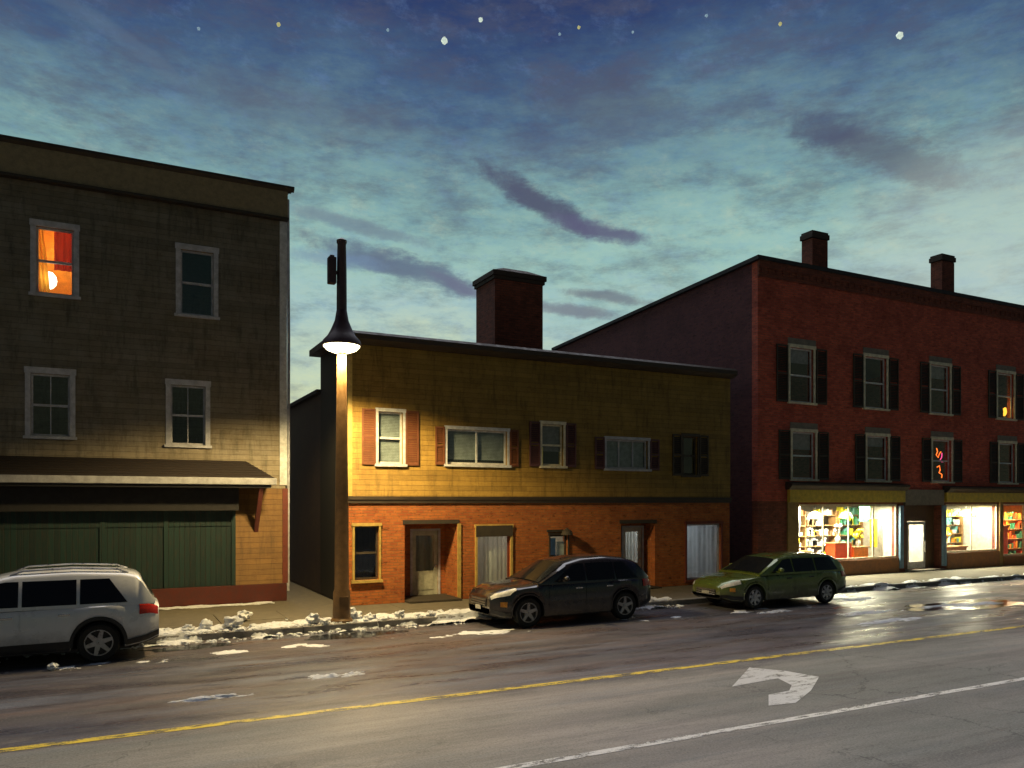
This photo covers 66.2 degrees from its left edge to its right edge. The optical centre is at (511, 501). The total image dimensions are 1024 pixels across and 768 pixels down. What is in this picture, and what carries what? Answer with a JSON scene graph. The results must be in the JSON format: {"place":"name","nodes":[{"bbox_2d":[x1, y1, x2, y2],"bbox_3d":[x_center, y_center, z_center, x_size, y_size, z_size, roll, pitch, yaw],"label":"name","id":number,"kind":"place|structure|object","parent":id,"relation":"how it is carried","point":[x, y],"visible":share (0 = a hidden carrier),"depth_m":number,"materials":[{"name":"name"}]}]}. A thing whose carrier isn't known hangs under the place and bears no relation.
{"place":"outdoors","nodes":[
{"label":"outdoors","id":0,"kind":"place"},
{"bbox_2d":[159,581,332,617],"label":"alley paving","id":1,"kind":"structure","parent":0,"point":[299,597],"depth_m":22.26,"materials":[{"name":"concrete"}]},
{"bbox_2d":[0,134,294,607],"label":"clapboard building","id":2,"kind":"structure","parent":1,"relation":"on","point":[145,386],"depth_m":21.94,"materials":[{"name":"brown wood"}]},
{"bbox_2d":[23,366,76,439],"bbox_3d":[-12.296,-2.612,20.921,1.240,1.895,0.230,0,0,-27],"label":"window","id":3,"kind":"structure","parent":2,"relation":"in","point":[30,371],"depth_m":20.89,"materials":[{"name":"grey wood"}]},
{"bbox_2d":[48,271,56,288],"bbox_3d":[-12.584,-5.675,21.307,0.420,1.150,0.420,0,0,-27],"label":"globe lamp","id":4,"kind":"object","parent":2,"relation":"on","point":[52,280],"visible":0.48,"depth_m":21.23,"materials":[{"name":"beige glass"}]},
{"bbox_2d":[28,218,80,299],"bbox_3d":[-12.203,-6.453,20.968,1.210,2.015,0.230,0,0,-27],"label":"window","id":5,"kind":"structure","parent":2,"relation":"in","point":[34,231],"depth_m":20.90,"materials":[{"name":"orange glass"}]},
{"bbox_2d":[164,378,211,447],"bbox_3d":[-9.269,-2.512,22.469,1.260,1.935,0.230,0,0,-27],"label":"window","id":6,"kind":"structure","parent":2,"relation":"in","point":[170,383],"depth_m":22.48,"materials":[{"name":"grey wood"}]},
{"bbox_2d":[174,242,219,319],"bbox_3d":[-9.056,-6.317,22.578,1.220,2.085,0.230,0,0,-27],"label":"window","id":7,"kind":"structure","parent":2,"relation":"in","point":[214,261],"depth_m":22.57,"materials":[{"name":"grey wood"}]},
{"bbox_2d":[159,601,273,609],"bbox_3d":[-10.266,2.960,21.453,7.284,0.060,0.574,0,0,-27],"label":"snow patch","id":8,"kind":"object","parent":1,"relation":"on","point":[205,606],"depth_m":22.30,"materials":[{"name":"white snow"}]},
{"bbox_2d":[285,268,737,605],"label":"shuttered storefront building","id":9,"kind":"structure","parent":1,"relation":"on","point":[505,445],"depth_m":25.18,"materials":[{"name":"yellow wood"}]},
{"bbox_2d":[351,523,382,583],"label":"window","id":10,"kind":"structure","parent":9,"relation":"in","point":[354,525],"depth_m":22.60,"materials":[{"name":"clear glass"}]},
{"bbox_2d":[374,408,406,466],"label":"window","id":11,"kind":"structure","parent":9,"relation":"in","point":[386,459],"depth_m":23.06,"materials":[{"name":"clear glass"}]},
{"bbox_2d":[410,528,439,595],"bbox_3d":[-2.725,1.870,24.486,0.990,2.060,0.160,0,0,-27],"label":"door","id":12,"kind":"structure","parent":9,"relation":"in","point":[424,543],"depth_m":24.51,"materials":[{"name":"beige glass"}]},
{"bbox_2d":[444,425,511,467],"bbox_3d":[-1.088,-1.683,24.229,2.250,1.235,0.312,0,0,-27],"label":"window","id":13,"kind":"structure","parent":9,"relation":"in","point":[461,452],"depth_m":24.30,"materials":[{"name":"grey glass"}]},
{"bbox_2d":[474,524,513,586],"bbox_3d":[-0.594,1.788,24.492,1.370,2.175,0.331,0,0,-27],"label":"window","id":14,"kind":"structure","parent":9,"relation":"in","point":[491,553],"depth_m":24.61,"materials":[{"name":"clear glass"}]},
{"bbox_2d":[539,421,567,467],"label":"window","id":15,"kind":"structure","parent":9,"relation":"in","point":[547,444],"depth_m":25.54,"materials":[{"name":"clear glass"}]},
{"bbox_2d":[548,533,568,556],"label":"window","id":16,"kind":"structure","parent":9,"relation":"in","point":[550,534],"depth_m":25.56,"materials":[{"name":"clear glass"}]},
{"bbox_2d":[603,436,651,471],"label":"window","id":17,"kind":"structure","parent":9,"relation":"in","point":[635,465],"depth_m":26.90,"materials":[{"name":"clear glass"}]},
{"bbox_2d":[621,526,643,570],"bbox_3d":[4.202,1.870,27.579,0.940,2.060,0.160,0,0,-27],"label":"door","id":18,"kind":"structure","parent":9,"relation":"in","point":[630,535],"depth_m":27.67,"materials":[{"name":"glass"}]},
{"bbox_2d":[681,433,700,476],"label":"window","id":19,"kind":"structure","parent":9,"relation":"in","point":[693,436],"depth_m":28.05,"materials":[{"name":"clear glass"}]},
{"bbox_2d":[684,521,723,581],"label":"window","id":20,"kind":"structure","parent":9,"relation":"in","point":[701,537],"depth_m":28.45,"materials":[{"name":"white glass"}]},
{"bbox_2d":[0,580,1023,767],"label":"road","id":21,"kind":"structure","parent":0,"point":[123,691],"depth_m":12.63,"materials":[{"name":"grey asphalt"}]},
{"bbox_2d":[47,662,58,670],"bbox_3d":[-8.439,3.037,14.434,0.204,0.165,0.157,0,0,-27],"label":"snow chunk","id":22,"kind":"object","parent":21,"relation":"on","point":[52,666],"visible":1,"depth_m":14.40,"materials":[{"name":"white snow"}]},
{"bbox_2d":[0,563,158,661],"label":"parked suv","id":23,"kind":"object","parent":21,"relation":"on","point":[94,614],"visible":1,"depth_m":15.05,"materials":[{"name":"silver paint"}]},
{"bbox_2d":[140,643,234,651],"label":"puddle","id":24,"kind":"object","parent":21,"relation":"on","point":[191,647],"visible":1,"depth_m":16.67,"materials":[{"name":"black liquid"}]},
{"bbox_2d":[167,693,253,702],"bbox_3d":[-4.748,3.080,12.402,1.276,0.039,0.255,0,0,-27],"label":"slush patch","id":25,"kind":"object","parent":21,"relation":"on","point":[205,698],"visible":1,"depth_m":12.34,"materials":[{"name":"white snow"}]},
{"bbox_2d":[43,608,507,654],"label":"kerb snow","id":26,"kind":"structure","parent":21,"relation":"on","point":[467,614],"depth_m":18.84,"materials":[{"name":"white snow"}]},
{"bbox_2d":[181,624,194,630],"bbox_3d":[-7.378,2.870,17.800,0.249,0.219,0.280,0,0,42],"label":"snow chunk","id":27,"kind":"object","parent":26,"relation":"on","point":[187,627],"visible":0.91,"depth_m":17.75,"materials":[{"name":"white snow"}]},
{"bbox_2d":[222,616,242,627],"bbox_3d":[-6.494,2.817,18.264,0.473,0.326,0.368,0,0,-27],"label":"snow chunk","id":28,"kind":"object","parent":26,"relation":"on","point":[233,622],"visible":0.99,"depth_m":18.16,"materials":[{"name":"white snow"}]},
{"bbox_2d":[351,607,361,618],"bbox_3d":[-3.978,2.804,19.557,0.488,0.353,0.411,0,0,-8],"label":"snow chunk","id":29,"kind":"object","parent":26,"relation":"on","point":[355,614],"visible":0.59,"depth_m":19.50,"materials":[{"name":"white snow"}]},
{"bbox_2d":[308,671,363,679],"bbox_3d":[-3.125,3.080,14.014,1.035,0.039,0.414,0,0,-27],"label":"slush patch","id":30,"kind":"object","parent":21,"relation":"on","point":[330,675],"visible":1,"depth_m":13.93,"materials":[{"name":"white snow"}]},
{"bbox_2d":[0,597,680,662],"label":"snow crumbs","id":31,"kind":"object","parent":21,"relation":"on","point":[242,628],"visible":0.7,"depth_m":18.46,"materials":[{"name":"white snow"}]},
{"bbox_2d":[305,630,407,639],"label":"puddle","id":32,"kind":"object","parent":21,"relation":"on","point":[346,635],"visible":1,"depth_m":18.16,"materials":[{"name":"black liquid"}]},
{"bbox_2d":[57,603,844,669],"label":"gutter snow","id":33,"kind":"structure","parent":21,"relation":"on","point":[503,631],"depth_m":16.99,"materials":[{"name":"white snow"}]},
{"bbox_2d":[0,625,1023,751],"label":"yellow line","id":34,"kind":"object","parent":21,"relation":"on","point":[279,716],"visible":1,"depth_m":12.23,"materials":[{"name":"paint"}]},
{"bbox_2d":[469,554,650,626],"bbox_3d":[1.278,2.257,20.817,4.795,1.686,2.346,0,0,-27],"label":"parked crossover","id":35,"kind":"object","parent":21,"relation":"on","point":[530,595],"visible":1,"depth_m":20.08,"materials":[{"name":"black paint"}]},
{"bbox_2d":[608,596,683,612],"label":"kerb snow","id":36,"kind":"structure","parent":21,"relation":"on","point":[653,599],"depth_m":23.35,"materials":[{"name":"white snow"}]},
{"bbox_2d":[497,677,1023,767],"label":"white line","id":37,"kind":"object","parent":21,"relation":"on","point":[596,752],"visible":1,"depth_m":10.77,"materials":[{"name":"paint"}]},
{"bbox_2d":[692,551,845,608],"bbox_3d":[7.889,2.327,24.086,5.045,1.547,2.269,0,0,-27],"label":"parked wagon","id":38,"kind":"object","parent":21,"relation":"on","point":[752,581],"visible":1,"depth_m":23.36,"materials":[{"name":"green paint"}]},
{"bbox_2d":[757,610,790,613],"bbox_3d":[7.356,3.080,22.071,1.318,0.039,0.320,0,0,-27],"label":"slush patch","id":39,"kind":"object","parent":21,"relation":"on","point":[774,611],"visible":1,"depth_m":22.09,"materials":[{"name":"white snow"}]},
{"bbox_2d":[733,667,818,704],"bbox_3d":[4.370,3.095,13.191,1.247,0.001,2.685,0,0,27],"label":"arrow marking","id":40,"kind":"object","parent":21,"relation":"on","point":[797,691],"visible":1,"depth_m":13.59,"materials":[{"name":"paint"}]},
{"bbox_2d":[832,596,874,601],"bbox_3d":[10.786,3.080,24.949,1.941,0.039,0.800,0,0,-27],"label":"slush patch","id":41,"kind":"object","parent":21,"relation":"on","point":[856,599],"visible":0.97,"depth_m":24.85,"materials":[{"name":"white snow"}]},
{"bbox_2d":[836,610,903,615],"bbox_3d":[9.996,3.080,21.961,2.447,0.039,0.560,0,0,-27],"label":"slush patch","id":42,"kind":"object","parent":21,"relation":"on","point":[864,612],"visible":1,"depth_m":21.84,"materials":[{"name":"white snow"}]},
{"bbox_2d":[857,617,920,625],"bbox_3d":[9.781,3.080,20.391,2.635,0.039,0.529,0,0,-27],"label":"slush patch","id":43,"kind":"object","parent":21,"relation":"on","point":[892,620],"visible":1,"depth_m":20.42,"materials":[{"name":"white snow"}]},
{"bbox_2d":[847,573,1023,592],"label":"kerb snow","id":44,"kind":"structure","parent":21,"relation":"on","point":[884,587],"depth_m":29.02,"materials":[{"name":"white snow"}]},
{"bbox_2d":[920,601,998,608],"bbox_3d":[13.457,3.080,23.410,3.624,0.039,0.766,0,0,-27],"label":"slush patch","id":45,"kind":"object","parent":21,"relation":"on","point":[973,604],"visible":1,"depth_m":23.45,"materials":[{"name":"white snow"}]},
{"bbox_2d":[904,599,1023,610],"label":"puddle","id":46,"kind":"object","parent":21,"relation":"on","point":[1003,603],"visible":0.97,"depth_m":23.41,"materials":[{"name":"black liquid"}]},
{"bbox_2d":[0,0,1023,402],"label":"sky","id":47,"kind":"structure","parent":0,"point":[603,161],"materials":[{"name":"blue"}]},
{"bbox_2d":[441,37,447,44],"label":"star","id":48,"kind":"object","parent":47,"relation":"in","point":[444,41],"visible":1,"depth_m":772.13,"materials":[{"name":"white"}]},
{"bbox_2d":[896,32,902,38],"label":"star","id":49,"kind":"object","parent":47,"relation":"in","point":[899,35],"visible":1,"depth_m":710.47,"materials":[{"name":"white"}]},
{"bbox_2d":[159,565,1023,630],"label":"sidewalk","id":50,"kind":"structure","parent":0,"point":[672,592],"depth_m":22.62,"materials":[{"name":"concrete"}]},
{"bbox_2d":[198,619,212,629],"bbox_3d":[-7.067,2.840,18.110,0.331,0.281,0.302,0,0,-27],"label":"snow chunk","id":51,"kind":"object","parent":50,"relation":"on","point":[205,624],"visible":0.94,"depth_m":18.05,"materials":[{"name":"white snow"}]},
{"bbox_2d":[237,610,252,620],"bbox_3d":[-6.656,2.829,19.502,0.384,0.302,0.378,0,0,24],"label":"snow chunk","id":52,"kind":"object","parent":50,"relation":"on","point":[244,614],"visible":0.88,"depth_m":19.44,"materials":[{"name":"white snow"}]},
{"bbox_2d":[305,613,321,624],"bbox_3d":[-4.816,2.828,18.954,0.335,0.304,0.396,0,0,42],"label":"snow chunk","id":53,"kind":"object","parent":50,"relation":"on","point":[311,618],"visible":1,"depth_m":18.86,"materials":[{"name":"white snow"}]},
{"bbox_2d":[322,238,361,622],"bbox_3d":[-4.193,-1.765,19.331,0.970,9.460,0.970,0,0,-27],"label":"street lamp","id":54,"kind":"object","parent":50,"relation":"on","point":[341,339],"visible":1,"depth_m":19.20,"materials":[{"name":"metal"}]},
{"bbox_2d":[339,596,348,610],"bbox_3d":[-4.101,2.490,19.151,0.240,0.350,0.025,0,0,-27],"label":"access door","id":55,"kind":"structure","parent":54,"relation":"in","point":[343,601],"depth_m":19.15,"materials":[{"name":"brown metal"}]},
{"bbox_2d":[363,612,376,619],"bbox_3d":[-3.530,2.868,19.530,0.269,0.224,0.320,0,0,15],"label":"snow chunk","id":56,"kind":"object","parent":50,"relation":"on","point":[370,616],"visible":0.88,"depth_m":19.46,"materials":[{"name":"white snow"}]},
{"bbox_2d":[394,610,404,616],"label":"snow chunk","id":57,"kind":"object","parent":50,"relation":"on","point":[399,613],"visible":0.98,"depth_m":20.02,"materials":[{"name":"white snow"}]},
{"bbox_2d":[551,230,1023,575],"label":"brick shop building","id":58,"kind":"structure","parent":50,"relation":"on","point":[850,389],"depth_m":32.86,"materials":[{"name":"red brick"}]},
{"bbox_2d":[799,510,805,549],"bbox_3d":[11.505,1.563,32.955,1.900,2.674,0.400,0,0,-27],"label":"shelf unit","id":59,"kind":"object","parent":58,"relation":"in","point":[802,538],"visible":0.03,"depth_m":33.24,"materials":[{"name":"brown wood"}]},
{"bbox_2d":[787,343,817,405],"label":"window","id":60,"kind":"structure","parent":58,"relation":"in","point":[800,356],"depth_m":30.63,"materials":[{"name":"clear glass"}]},
{"bbox_2d":[790,428,818,480],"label":"window","id":61,"kind":"structure","parent":58,"relation":"in","point":[799,440],"depth_m":30.71,"materials":[{"name":"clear glass"}]},
{"bbox_2d":[807,511,821,518],"bbox_3d":[12.363,0.370,32.046,0.600,0.680,0.600,0,0,-27],"label":"pendant lamp","id":62,"kind":"object","parent":58,"relation":"hanging from","point":[814,515],"visible":0.96,"depth_m":31.86,"materials":[{"name":"white plastic"}]},
{"bbox_2d":[806,509,836,553],"bbox_3d":[13.195,1.607,33.932,1.900,2.586,0.400,0,0,-27],"label":"shelf unit","id":63,"kind":"object","parent":58,"relation":"in","point":[829,532],"visible":0.48,"depth_m":33.87,"materials":[{"name":"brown wood"}]},
{"bbox_2d":[824,542,852,558],"bbox_3d":[13.675,2.300,32.885,1.080,1.200,0.580,0,0,-27],"label":"display stand","id":64,"kind":"object","parent":58,"relation":"on","point":[835,550],"visible":0.55,"depth_m":32.64,"materials":[{"name":"brown wood"}]},
{"bbox_2d":[833,524,842,541],"bbox_3d":[13.616,1.309,32.882,0.447,0.782,0.386,0,0,-27],"label":"flower vase","id":65,"kind":"object","parent":64,"relation":"on","point":[837,531],"visible":1,"depth_m":32.79,"materials":[{"name":"white ceramic"}]},
{"bbox_2d":[838,506,852,518],"bbox_3d":[13.965,0.370,32.865,0.600,0.680,0.600,0,0,-27],"label":"pendant lamp","id":66,"kind":"object","parent":58,"relation":"hanging from","point":[843,514],"visible":0.88,"depth_m":32.71,"materials":[{"name":"white plastic"}]},
{"bbox_2d":[799,504,896,559],"bbox_3d":[13.620,1.225,31.784,5.800,2.250,0.070,0,0,-27],"label":"shop window","id":67,"kind":"structure","parent":58,"relation":"in","point":[895,505],"depth_m":32.14,"materials":[{"name":"white wood"}]},
{"bbox_2d":[836,507,862,545],"bbox_3d":[14.799,1.561,34.640,1.500,2.678,0.400,0,0,-27],"label":"shelf unit","id":68,"kind":"object","parent":58,"relation":"in","point":[855,519],"visible":0.44,"depth_m":34.54,"materials":[{"name":"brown wood"}]},
{"bbox_2d":[852,546,869,557],"bbox_3d":[14.697,2.400,33.521,0.980,1.000,0.580,0,0,-27],"label":"display stand","id":69,"kind":"object","parent":58,"relation":"on","point":[859,551],"visible":0.37,"depth_m":33.28,"materials":[{"name":"brown wood"}]},
{"bbox_2d":[852,528,863,545],"bbox_3d":[14.776,1.516,33.468,0.503,0.768,0.383,0,0,-27],"label":"flower vase","id":70,"kind":"object","parent":69,"relation":"on","point":[857,536],"visible":1,"depth_m":33.42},
{"bbox_2d":[859,506,869,521],"bbox_3d":[15.077,0.488,33.546,0.800,0.724,0.060,0,0,-27],"label":"hanging banner","id":71,"kind":"object","parent":58,"relation":"hanging from","point":[864,513],"visible":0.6,"depth_m":33.53,"materials":[{"name":"white fabric"}]},
{"bbox_2d":[870,519,876,546],"bbox_3d":[15.545,1.338,33.730,0.600,1.224,0.060,0,0,-27],"label":"hanging banner","id":72,"kind":"object","parent":58,"relation":"hanging from","point":[875,532],"visible":0.71,"depth_m":33.78,"materials":[{"name":"yellow fabric"}]},
{"bbox_2d":[862,353,889,410],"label":"window","id":73,"kind":"structure","parent":58,"relation":"in","point":[869,355],"depth_m":32.59,"materials":[{"name":"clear glass"}]},
{"bbox_2d":[864,432,891,481],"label":"window","id":74,"kind":"structure","parent":58,"relation":"in","point":[871,441],"depth_m":32.64,"materials":[{"name":"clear glass"}]},
{"bbox_2d":[908,521,925,568],"bbox_3d":[17.583,1.880,34.137,1.200,2.040,0.110,0,0,-27],"label":"door","id":75,"kind":"structure","parent":58,"relation":"in","point":[917,564],"depth_m":34.27,"materials":[{"name":"white wood"}]},
{"bbox_2d":[936,448,941,477],"bbox_3d":[18.768,-1.703,34.502,0.443,1.312,0.044,0,0,-27],"label":"neon sign","id":76,"kind":"object","parent":58,"relation":"attached to","point":[940,459],"visible":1,"depth_m":34.51,"materials":[{"name":"orange glass"}]},
{"bbox_2d":[928,361,953,415],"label":"window","id":77,"kind":"structure","parent":58,"relation":"in","point":[936,372],"depth_m":34.53,"materials":[{"name":"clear glass"}]},
{"bbox_2d":[930,436,954,483],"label":"window","id":78,"kind":"structure","parent":58,"relation":"in","point":[943,439],"depth_m":34.48,"materials":[{"name":"grey wood"}]},
{"bbox_2d":[947,509,962,545],"bbox_3d":[20.543,1.617,37.353,2.300,2.566,0.400,0,0,-27],"label":"shelf unit","id":79,"kind":"object","parent":58,"relation":"in","point":[957,530],"visible":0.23,"depth_m":37.59,"materials":[{"name":"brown wood"}]},
{"bbox_2d":[947,545,967,550],"bbox_3d":[19.995,2.475,36.230,2.480,0.850,0.580,0,0,-27],"label":"display stand","id":80,"kind":"object","parent":58,"relation":"on","point":[955,547],"visible":0.24,"depth_m":36.24,"materials":[{"name":"brown wood"}]},
{"bbox_2d":[956,510,976,516],"bbox_3d":[21.220,0.370,36.689,0.900,0.680,0.900,0,0,-27],"label":"pendant lamp","id":81,"kind":"object","parent":58,"relation":"hanging from","point":[964,513],"visible":0.94,"depth_m":36.45,"materials":[{"name":"white plastic"}]},
{"bbox_2d":[946,504,996,552],"bbox_3d":[20.698,1.175,35.405,3.800,2.150,0.070,0,0,-27],"label":"shop window","id":82,"kind":"structure","parent":58,"relation":"in","point":[970,505],"depth_m":35.40,"materials":[{"name":"white wood"}]},
{"bbox_2d":[1003,407,1006,417],"bbox_3d":[23.069,-4.130,36.736,0.223,0.560,0.140,0,0,-27],"label":"candle","id":83,"kind":"object","parent":58,"relation":"in","point":[1004,412],"visible":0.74,"depth_m":36.70,"materials":[{"name":"yellow wax"}]},
{"bbox_2d":[996,369,1016,420],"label":"window","id":84,"kind":"structure","parent":58,"relation":"in","point":[999,372],"depth_m":36.68,"materials":[{"name":"grey wood"}]},
{"bbox_2d":[997,440,1018,484],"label":"window","id":85,"kind":"structure","parent":58,"relation":"in","point":[1011,443],"depth_m":36.72,"materials":[{"name":"grey wood"}]},
{"bbox_2d":[1003,512,1021,553],"bbox_3d":[24.643,1.696,39.001,2.200,2.407,0.400,0,0,-27],"label":"shelf unit","id":86,"kind":"object","parent":58,"relation":"in","point":[1017,543],"visible":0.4,"depth_m":39.04,"materials":[{"name":"brown wood"}]},
{"bbox_2d":[1003,504,1023,555],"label":"shop window","id":87,"kind":"structure","parent":58,"relation":"in","point":[1022,553],"depth_m":37.18,"materials":[{"name":"brown wood"}]},
{"bbox_2d":[291,572,896,599],"bbox_3d":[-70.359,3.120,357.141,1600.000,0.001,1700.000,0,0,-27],"label":"ground","id":88,"kind":"structure","parent":0,"point":[332,599],"depth_m":28.24,"materials":[{"name":"grey concrete"}]},
{"bbox_2d":[133,574,1023,645],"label":"kerb","id":89,"kind":"structure","parent":88,"relation":"on","point":[303,629],"depth_m":19.51,"materials":[{"name":"concrete"}]},
{"bbox_2d":[320,618,330,623],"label":"snow chunk","id":90,"kind":"object","parent":89,"relation":"on","point":[325,621],"visible":1,"depth_m":18.82,"materials":[{"name":"white snow"}]},
{"bbox_2d":[426,610,435,615],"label":"snow chunk","id":91,"kind":"object","parent":89,"relation":"on","point":[430,612],"visible":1,"depth_m":20.18,"materials":[{"name":"white snow"}]},
{"bbox_2d":[1003,526,1008,553],"bbox_3d":[23.291,2.025,37.692,0.980,1.750,0.580,0,0,-27],"label":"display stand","id":92,"kind":"object","parent":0,"point":[1005,539],"visible":0.13,"depth_m":37.58,"materials":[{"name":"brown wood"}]}
]}

